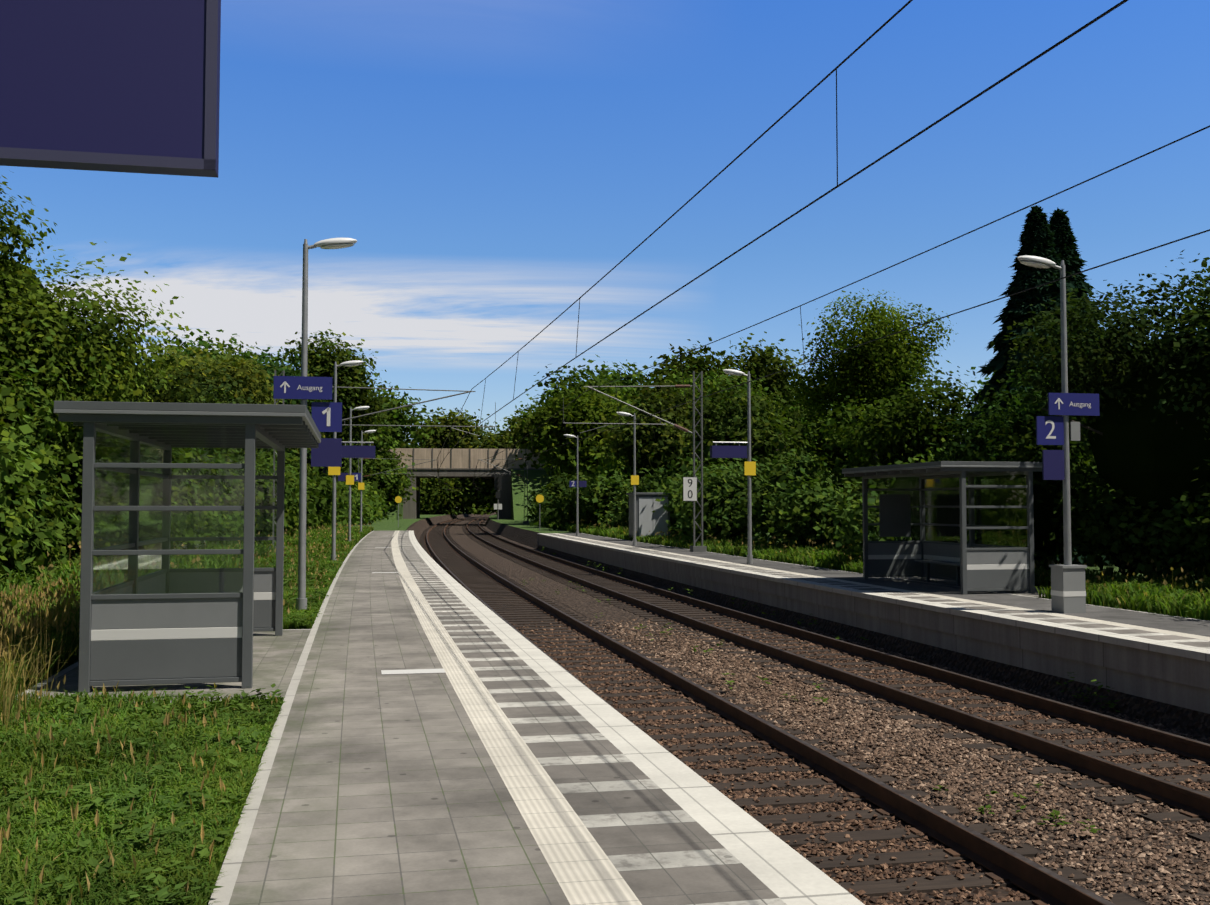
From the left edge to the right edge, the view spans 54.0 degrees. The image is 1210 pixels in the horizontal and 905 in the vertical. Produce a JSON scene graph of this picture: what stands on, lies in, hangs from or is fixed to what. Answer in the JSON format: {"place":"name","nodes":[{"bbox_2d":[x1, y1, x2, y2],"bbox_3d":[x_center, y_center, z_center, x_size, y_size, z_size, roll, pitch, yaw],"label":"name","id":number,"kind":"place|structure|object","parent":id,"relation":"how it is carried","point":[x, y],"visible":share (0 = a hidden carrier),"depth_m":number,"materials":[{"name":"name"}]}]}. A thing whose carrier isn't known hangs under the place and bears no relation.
{"place":"outdoors","nodes":[
{"label":"outdoors","id":0,"kind":"place"},
{"bbox_2d":[255,523,373,549],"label":"grass","id":1,"kind":"structure","parent":0,"point":[322,534],"depth_m":52.91,"materials":[{"name":"green plant"}]},
{"bbox_2d":[376,470,833,519],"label":"grassy embankment","id":2,"kind":"structure","parent":0,"point":[518,504],"depth_m":147.97,"materials":[{"name":"green plant"}]},
{"bbox_2d":[147,338,226,357],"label":"embankment tree","id":3,"kind":"object","parent":2,"relation":"on","point":[223,342],"depth_m":155.40,"materials":[{"name":"green plant"}]},
{"bbox_2d":[139,327,261,375],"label":"embankment tree","id":4,"kind":"object","parent":2,"relation":"on","point":[200,341],"depth_m":135.08,"materials":[{"name":"green plant"}]},
{"bbox_2d":[198,342,283,364],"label":"embankment tree","id":5,"kind":"object","parent":2,"relation":"on","point":[255,353],"depth_m":145.59,"materials":[{"name":"green plant"}]},
{"bbox_2d":[255,347,343,438],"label":"embankment tree","id":6,"kind":"object","parent":2,"relation":"on","point":[269,360],"depth_m":141.14,"materials":[{"name":"green plant"}]},
{"bbox_2d":[380,448,555,518],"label":"road bridge","id":7,"kind":"structure","parent":2,"relation":"on","point":[459,463],"depth_m":153.69,"materials":[{"name":"concrete"}]},
{"bbox_2d":[525,358,637,446],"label":"embankment tree","id":8,"kind":"object","parent":2,"relation":"on","point":[574,378],"visible":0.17,"depth_m":152.29,"materials":[{"name":"green plant"}]},
{"bbox_2d":[583,354,657,403],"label":"embankment tree","id":9,"kind":"object","parent":2,"relation":"on","point":[630,380],"visible":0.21,"depth_m":159.42,"materials":[{"name":"green plant"}]},
{"bbox_2d":[637,337,765,399],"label":"embankment tree","id":10,"kind":"object","parent":2,"relation":"on","point":[702,361],"visible":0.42,"depth_m":150.88,"materials":[{"name":"green plant"}]},
{"bbox_2d":[714,331,815,431],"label":"embankment tree","id":11,"kind":"object","parent":2,"relation":"on","point":[768,363],"visible":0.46,"depth_m":156.15,"materials":[{"name":"green plant"}]},
{"bbox_2d":[0,0,1209,506],"label":"sky","id":12,"kind":"structure","parent":0,"point":[487,163],"materials":[{"name":"blue"}]},
{"bbox_2d":[13,509,1209,904],"bbox_3d":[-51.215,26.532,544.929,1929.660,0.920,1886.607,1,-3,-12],"label":"ground","id":13,"kind":"structure","parent":0,"point":[589,607],"depth_m":16.95,"materials":[{"name":"brown gravel"}]},
{"bbox_2d":[0,172,191,559],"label":"tree","id":14,"kind":"object","parent":13,"relation":"on","point":[37,322],"visible":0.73,"depth_m":26.45,"materials":[{"name":"green plant"}]},
{"bbox_2d":[0,0,220,177],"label":"station name sign","id":15,"kind":"object","parent":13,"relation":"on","point":[129,86],"visible":1,"depth_m":2.71,"materials":[{"name":"blue metal"}]},
{"bbox_2d":[104,345,195,396],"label":"tree","id":16,"kind":"object","parent":13,"relation":"on","point":[171,352],"depth_m":95.53,"materials":[{"name":"green plant"}]},
{"bbox_2d":[17,629,310,702],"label":"shelter floor slab","id":17,"kind":"structure","parent":13,"relation":"on","point":[275,659],"depth_m":11.52,"materials":[{"name":"concrete"}]},
{"bbox_2d":[54,401,320,692],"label":"shelter","id":18,"kind":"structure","parent":17,"relation":"on","point":[149,615],"depth_m":10.92,"materials":[{"name":"grey metal"}]},
{"bbox_2d":[0,549,346,904],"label":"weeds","id":19,"kind":"object","parent":13,"relation":"on","point":[163,892],"visible":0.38,"depth_m":6.58,"materials":[{"name":"green plant"}]},
{"bbox_2d":[0,531,352,904],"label":"grass","id":20,"kind":"structure","parent":13,"relation":"on","point":[39,618],"depth_m":7.76,"materials":[{"name":"green plant"}]},
{"bbox_2d":[115,352,244,481],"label":"tree","id":21,"kind":"object","parent":13,"relation":"on","point":[167,397],"visible":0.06,"depth_m":41.76,"materials":[{"name":"green plant"}]},
{"bbox_2d":[113,352,263,463],"bbox_3d":[-19.286,-0.141,52.965,8.686,8.566,8.022,1,-3,-12],"label":"tree","id":22,"kind":"object","parent":13,"relation":"on","point":[221,393],"visible":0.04,"depth_m":52.90,"materials":[{"name":"green plant"}]},
{"bbox_2d":[0,342,401,580],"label":"bush row","id":23,"kind":"object","parent":13,"relation":"on","point":[28,508],"visible":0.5,"depth_m":27.02,"materials":[{"name":"green plant"}]},
{"bbox_2d":[84,566,339,904],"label":"grass strip","id":24,"kind":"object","parent":13,"relation":"on","point":[189,837],"depth_m":6.18,"materials":[{"name":"green plant"}]},
{"bbox_2d":[273,238,356,610],"bbox_3d":[-4.506,-0.440,18.447,1.241,5.878,0.244,1,-3,-11],"label":"lamp","id":25,"kind":"object","parent":24,"relation":"on","point":[327,417],"visible":0.98,"depth_m":18.41,"materials":[{"name":"metal"}]},
{"bbox_2d":[297,385,321,391],"bbox_3d":[-4.567,-0.992,18.369,0.383,0.105,0.001,1,-3,-11],"label":"sign lettering","id":26,"kind":"object","parent":25,"relation":"attached to","point":[311,388],"visible":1,"depth_m":18.37},
{"bbox_2d":[154,335,274,453],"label":"tree","id":27,"kind":"object","parent":13,"relation":"on","point":[214,357],"visible":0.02,"depth_m":73.58,"materials":[{"name":"green plant"}]},
{"bbox_2d":[149,337,291,469],"bbox_3d":[-21.263,-0.762,63.581,8.817,10.755,8.052,1,-3,-12],"label":"tree","id":28,"kind":"object","parent":13,"relation":"on","point":[251,383],"visible":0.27,"depth_m":62.45,"materials":[{"name":"green plant"}]},
{"bbox_2d":[215,354,324,466],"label":"tree","id":29,"kind":"object","parent":13,"relation":"on","point":[295,399],"depth_m":101.13,"materials":[{"name":"green plant"}]},
{"bbox_2d":[227,346,341,463],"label":"tree","id":30,"kind":"object","parent":13,"relation":"on","point":[270,370],"visible":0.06,"depth_m":88.42,"materials":[{"name":"green plant"}]},
{"bbox_2d":[288,415,384,485],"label":"tree","id":31,"kind":"object","parent":13,"relation":"on","point":[344,459],"visible":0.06,"depth_m":130.92,"materials":[{"name":"green plant"}]},
{"bbox_2d":[275,322,399,475],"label":"tree","id":32,"kind":"object","parent":13,"relation":"on","point":[325,359],"visible":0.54,"depth_m":117.87,"materials":[{"name":"green plant"}]},
{"bbox_2d":[328,360,374,560],"bbox_3d":[-7.300,0.267,34.256,1.320,5.878,0.244,0,-3,-11],"label":"lamp","id":33,"kind":"object","parent":13,"relation":"on","point":[358,451],"visible":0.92,"depth_m":34.15,"materials":[{"name":"metal"}]},
{"bbox_2d":[338,406,369,540],"bbox_3d":[-10.577,0.969,49.974,1.291,5.878,0.244,0,-3,-10],"label":"lamp","id":34,"kind":"object","parent":13,"relation":"on","point":[349,479],"visible":0.94,"depth_m":49.88,"materials":[{"name":"metal"}]},
{"bbox_2d":[358,430,375,531],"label":"lamp","id":35,"kind":"object","parent":13,"relation":"on","point":[360,486],"visible":0.94,"depth_m":65.69,"materials":[{"name":"metal"}]},
{"bbox_2d":[342,415,411,499],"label":"tree","id":36,"kind":"object","parent":13,"relation":"on","point":[382,445],"depth_m":143.73,"materials":[{"name":"green plant"}]},
{"bbox_2d":[272,370,495,549],"bbox_3d":[-8.107,0.329,43.814,8.128,6.607,0.500,0,-3,-10],"label":"mast","id":37,"kind":"object","parent":13,"relation":"on","point":[275,402],"visible":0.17,"depth_m":43.89,"materials":[{"name":"metal"}]},
{"bbox_2d":[352,450,416,511],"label":"tree","id":38,"kind":"object","parent":13,"relation":"on","point":[391,480],"visible":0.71,"depth_m":139.51,"materials":[{"name":"green plant"}]},
{"bbox_2d":[364,364,417,443],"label":"tree","id":39,"kind":"object","parent":13,"relation":"on","point":[397,414],"visible":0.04,"depth_m":178.98,"materials":[{"name":"green plant"}]},
{"bbox_2d":[378,441,418,501],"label":"tree","id":40,"kind":"object","parent":13,"relation":"on","point":[402,464],"visible":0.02,"depth_m":148.05,"materials":[{"name":"green plant"}]},
{"bbox_2d":[358,458,438,482],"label":"mast","id":41,"kind":"object","parent":13,"relation":"on","point":[391,470],"visible":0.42,"depth_m":110.46,"materials":[{"name":"metal"}]},
{"bbox_2d":[437,0,1209,491],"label":"catenary wires","id":42,"kind":"object","parent":41,"relation":"attached to","point":[807,206],"visible":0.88,"depth_m":13.23,"materials":[{"name":"black metal"}]},
{"bbox_2d":[395,496,401,526],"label":"sign","id":43,"kind":"object","parent":13,"relation":"on","point":[398,499],"visible":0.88,"depth_m":93.65,"materials":[{"name":"metal"}]},
{"bbox_2d":[367,379,444,447],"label":"tree","id":44,"kind":"object","parent":13,"relation":"on","point":[404,429],"visible":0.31,"depth_m":197.74,"materials":[{"name":"green plant"}]},
{"bbox_2d":[403,407,480,448],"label":"tree","id":45,"kind":"object","parent":13,"relation":"on","point":[442,435],"visible":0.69,"depth_m":229.75,"materials":[{"name":"green plant"}]},
{"bbox_2d":[420,407,494,507],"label":"tree","id":46,"kind":"object","parent":13,"relation":"on","point":[480,431],"visible":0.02,"depth_m":253.25,"materials":[{"name":"green plant"}]},
{"bbox_2d":[420,478,496,515],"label":"trees","id":47,"kind":"object","parent":13,"relation":"on","point":[436,498],"visible":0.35,"depth_m":225.76,"materials":[{"name":"green plant"}]},
{"bbox_2d":[478,420,507,511],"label":"tree","id":48,"kind":"object","parent":13,"relation":"on","point":[498,426],"depth_m":263.19,"materials":[{"name":"green plant"}]},
{"bbox_2d":[494,474,501,519],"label":"signal","id":49,"kind":"object","parent":13,"relation":"on","point":[497,484],"visible":0.92,"depth_m":145.47,"materials":[{"name":"metal"}]},
{"bbox_2d":[471,425,526,494],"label":"tree","id":50,"kind":"object","parent":13,"relation":"on","point":[503,443],"visible":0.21,"depth_m":226.06,"materials":[{"name":"green plant"}]},
{"bbox_2d":[478,453,528,523],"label":"mast","id":51,"kind":"object","parent":13,"relation":"on","point":[526,522],"visible":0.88,"depth_m":111.11,"materials":[{"name":"metal"}]},
{"bbox_2d":[495,409,541,448],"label":"tree","id":52,"kind":"object","parent":13,"relation":"on","point":[519,429],"visible":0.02,"depth_m":208.10,"materials":[{"name":"green plant"}]},
{"bbox_2d":[497,401,544,448],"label":"tree","id":53,"kind":"object","parent":13,"relation":"on","point":[509,423],"visible":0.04,"depth_m":231.71,"materials":[{"name":"green plant"}]},
{"bbox_2d":[208,531,864,904],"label":"platform","id":54,"kind":"structure","parent":13,"relation":"on","point":[500,761],"depth_m":7.04,"materials":[{"name":"grey concrete"}]},
{"bbox_2d":[372,547,445,673],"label":"platform marking lines","id":55,"kind":"object","parent":54,"relation":"on","point":[410,671],"visible":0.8,"depth_m":11.98,"materials":[{"name":"white paint"}]},
{"bbox_2d":[536,495,543,530],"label":"sign post","id":56,"kind":"object","parent":13,"relation":"on","point":[539,498],"visible":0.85,"depth_m":80.33,"materials":[{"name":"metal"}]},
{"bbox_2d":[540,445,568,483],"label":"tree","id":57,"kind":"object","parent":13,"relation":"on","point":[552,472],"depth_m":145.54,"materials":[{"name":"green plant"}]},
{"bbox_2d":[511,380,639,479],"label":"tree","id":58,"kind":"object","parent":13,"relation":"on","point":[578,410],"visible":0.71,"depth_m":105.19,"materials":[{"name":"green plant"}]},
{"bbox_2d":[548,448,639,485],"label":"tree","id":59,"kind":"object","parent":13,"relation":"on","point":[560,472],"depth_m":127.55,"materials":[{"name":"green plant"}]},
{"bbox_2d":[564,387,646,477],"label":"tree","id":60,"kind":"object","parent":13,"relation":"on","point":[622,393],"depth_m":116.27,"materials":[{"name":"green plant"}]},
{"bbox_2d":[626,492,669,537],"bbox_3d":[2.132,3.085,57.237,1.900,2.300,1.800,0,-3,-10],"label":"electrical cabinet","id":61,"kind":"object","parent":13,"relation":"on","point":[647,518],"visible":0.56,"depth_m":56.43,"materials":[{"name":"grey metal"}]},
{"bbox_2d":[585,372,712,486],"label":"tree","id":62,"kind":"object","parent":13,"relation":"on","point":[659,441],"visible":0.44,"depth_m":78.43,"materials":[{"name":"green plant"}]},
{"bbox_2d":[586,356,725,478],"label":"tree","id":63,"kind":"object","parent":13,"relation":"on","point":[614,466],"visible":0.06,"depth_m":93.90,"materials":[{"name":"green plant"}]},
{"bbox_2d":[640,356,793,448],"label":"tree","id":64,"kind":"object","parent":13,"relation":"on","point":[716,383],"visible":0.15,"depth_m":111.81,"materials":[{"name":"green plant"}]},
{"bbox_2d":[673,369,826,482],"bbox_3d":[7.870,0.060,66.183,8.198,9.344,9.588,1,-3,-26],"label":"tree","id":65,"kind":"object","parent":13,"relation":"on","point":[724,424],"visible":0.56,"depth_m":64.94,"materials":[{"name":"green plant"}]},
{"bbox_2d":[420,544,1122,832],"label":"track weeds","id":66,"kind":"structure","parent":13,"relation":"on","point":[1055,813],"depth_m":15.05,"materials":[{"name":"green plant"}]},
{"bbox_2d":[419,519,1148,904],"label":"track sleepers","id":67,"kind":"object","parent":13,"relation":"on","point":[463,569],"visible":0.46,"depth_m":11.74,"materials":[{"name":"wood"}]},
{"bbox_2d":[426,519,1115,904],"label":"track rails","id":68,"kind":"object","parent":67,"relation":"on","point":[1032,877],"visible":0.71,"depth_m":10.74,"materials":[{"name":"metal"}]},
{"bbox_2d":[781,397,828,464],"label":"tree","id":69,"kind":"object","parent":13,"relation":"on","point":[802,420],"visible":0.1,"depth_m":181.61,"materials":[{"name":"green plant"}]},
{"bbox_2d":[462,519,1209,842],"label":"track sleepers","id":70,"kind":"object","parent":13,"relation":"on","point":[670,604],"visible":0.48,"depth_m":16.68,"materials":[{"name":"wood"}]},
{"bbox_2d":[466,519,1209,819],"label":"track rails","id":71,"kind":"object","parent":70,"relation":"on","point":[1178,796],"visible":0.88,"depth_m":15.26,"materials":[{"name":"metal"}]},
{"bbox_2d":[513,617,1209,904],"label":"ballast stones","id":72,"kind":"object","parent":13,"relation":"on","point":[934,749],"visible":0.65,"depth_m":11.97,"materials":[{"name":"gravel"}]},
{"bbox_2d":[770,366,960,490],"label":"tree","id":73,"kind":"object","parent":13,"relation":"on","point":[834,456],"visible":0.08,"depth_m":77.99,"materials":[{"name":"green plant"}]},
{"bbox_2d":[524,409,1209,582],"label":"bush row","id":74,"kind":"object","parent":13,"relation":"on","point":[790,503],"visible":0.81,"depth_m":31.13,"materials":[{"name":"green plant"}]},
{"bbox_2d":[777,288,956,466],"bbox_3d":[13.075,-1.773,58.873,8.192,12.354,9.422,1,-3,-12],"label":"tree","id":75,"kind":"object","parent":13,"relation":"on","point":[866,370],"visible":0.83,"depth_m":57.23,"materials":[{"name":"green plant"}]},
{"bbox_2d":[537,533,1209,713],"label":"platform","id":76,"kind":"structure","parent":13,"relation":"on","point":[1159,657],"depth_m":19.53,"materials":[{"name":"grey concrete"}]},
{"bbox_2d":[564,434,586,535],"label":"lamp","id":77,"kind":"object","parent":76,"relation":"on","point":[582,483],"visible":1,"depth_m":65.70,"materials":[{"name":"metal"}]},
{"bbox_2d":[616,412,638,545],"bbox_3d":[0.942,1.097,50.022,0.961,5.628,0.244,0,-3,-10],"label":"lamp","id":78,"kind":"object","parent":76,"relation":"on","point":[634,479],"visible":1,"depth_m":50.02,"materials":[{"name":"metal"}]},
{"bbox_2d":[563,371,706,551],"bbox_3d":[1.068,0.292,42.977,5.238,6.607,0.500,0,-3,-11],"label":"mast","id":79,"kind":"object","parent":76,"relation":"on","point":[694,548],"visible":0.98,"depth_m":43.33,"materials":[{"name":"metal"}]},
{"bbox_2d":[683,477,696,500],"bbox_3d":[3.087,1.328,43.119,0.540,0.890,0.031,0,-3,-11],"label":"speed sign","id":80,"kind":"object","parent":79,"relation":"attached to","point":[687,488],"visible":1,"depth_m":43.10,"materials":[{"name":"white metal"}]},
{"bbox_2d":[710,369,755,563],"bbox_3d":[3.704,0.395,34.329,1.320,5.628,0.244,0,-3,-11],"label":"lamp","id":81,"kind":"object","parent":76,"relation":"on","point":[716,451],"visible":1,"depth_m":34.32,"materials":[{"name":"metal"}]},
{"bbox_2d":[842,461,1041,594],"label":"shelter","id":82,"kind":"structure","parent":76,"relation":"on","point":[970,565],"depth_m":24.68,"materials":[{"name":"grey metal"}]},
{"bbox_2d":[1017,255,1099,612],"bbox_3d":[7.171,-0.300,18.773,1.341,5.628,0.380,1,-3,-12],"label":"lamp","id":83,"kind":"object","parent":76,"relation":"on","point":[1068,592],"visible":1,"depth_m":18.71,"materials":[{"name":"metal"}]},
{"bbox_2d":[1046,420,1055,438],"bbox_3d":[7.015,-0.364,18.695,0.181,0.290,0.001,1,-3,-12],"label":"platform number","id":84,"kind":"object","parent":83,"relation":"attached to","point":[1051,431],"visible":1,"depth_m":18.70,"materials":[{"name":"white paint"}]},
{"bbox_2d":[1070,401,1090,407],"bbox_3d":[7.512,-0.754,18.773,0.382,0.105,0.001,1,-3,-12],"label":"sign lettering","id":85,"kind":"object","parent":83,"relation":"attached to","point":[1081,404],"visible":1,"depth_m":18.78,"materials":[{"name":"white paint"}]},
{"bbox_2d":[811,360,985,492],"bbox_3d":[11.060,0.260,42.132,7.684,6.797,7.702,-2,-3,34],"label":"tree","id":86,"kind":"object","parent":13,"relation":"on","point":[913,437],"visible":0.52,"depth_m":40.66,"materials":[{"name":"green plant"}]},
{"bbox_2d":[892,577,1047,596],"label":"shelter pad paving","id":87,"kind":"structure","parent":13,"relation":"on","point":[953,583],"depth_m":25.57,"materials":[{"name":"concrete"}]},
{"bbox_2d":[947,367,994,415],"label":"tree","id":88,"kind":"object","parent":13,"relation":"on","point":[978,382],"depth_m":45.77,"materials":[{"name":"green plant"}]},
{"bbox_2d":[930,351,1097,568],"bbox_3d":[12.026,0.282,31.038,5.756,5.762,6.245,-2,-4,43],"label":"tree","id":89,"kind":"object","parent":13,"relation":"on","point":[973,446],"visible":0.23,"depth_m":30.55,"materials":[{"name":"green plant"}]},
{"bbox_2d":[958,205,1108,564],"bbox_3d":[13.276,-2.176,36.173,6.979,10.955,6.943,1,-3,-12],"label":"conifer","id":90,"kind":"object","parent":13,"relation":"on","point":[1035,237],"visible":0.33,"depth_m":35.92,"materials":[{"name":"green plant"}]},
{"bbox_2d":[1049,207,1106,558],"bbox_3d":[14.941,-2.311,38.586,7.166,11.467,7.111,1,-3,-12],"label":"conifer","id":91,"kind":"object","parent":13,"relation":"on","point":[1066,246],"visible":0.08,"depth_m":38.39,"materials":[{"name":"green plant"}]},
{"bbox_2d":[990,250,1209,581],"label":"tree","id":92,"kind":"object","parent":13,"relation":"on","point":[1147,431],"visible":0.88,"depth_m":22.88,"materials":[{"name":"green plant"}]},
{"bbox_2d":[536,519,1209,620],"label":"grass","id":93,"kind":"structure","parent":0,"point":[1148,589],"depth_m":23.84,"materials":[{"name":"green plant"}]}
]}

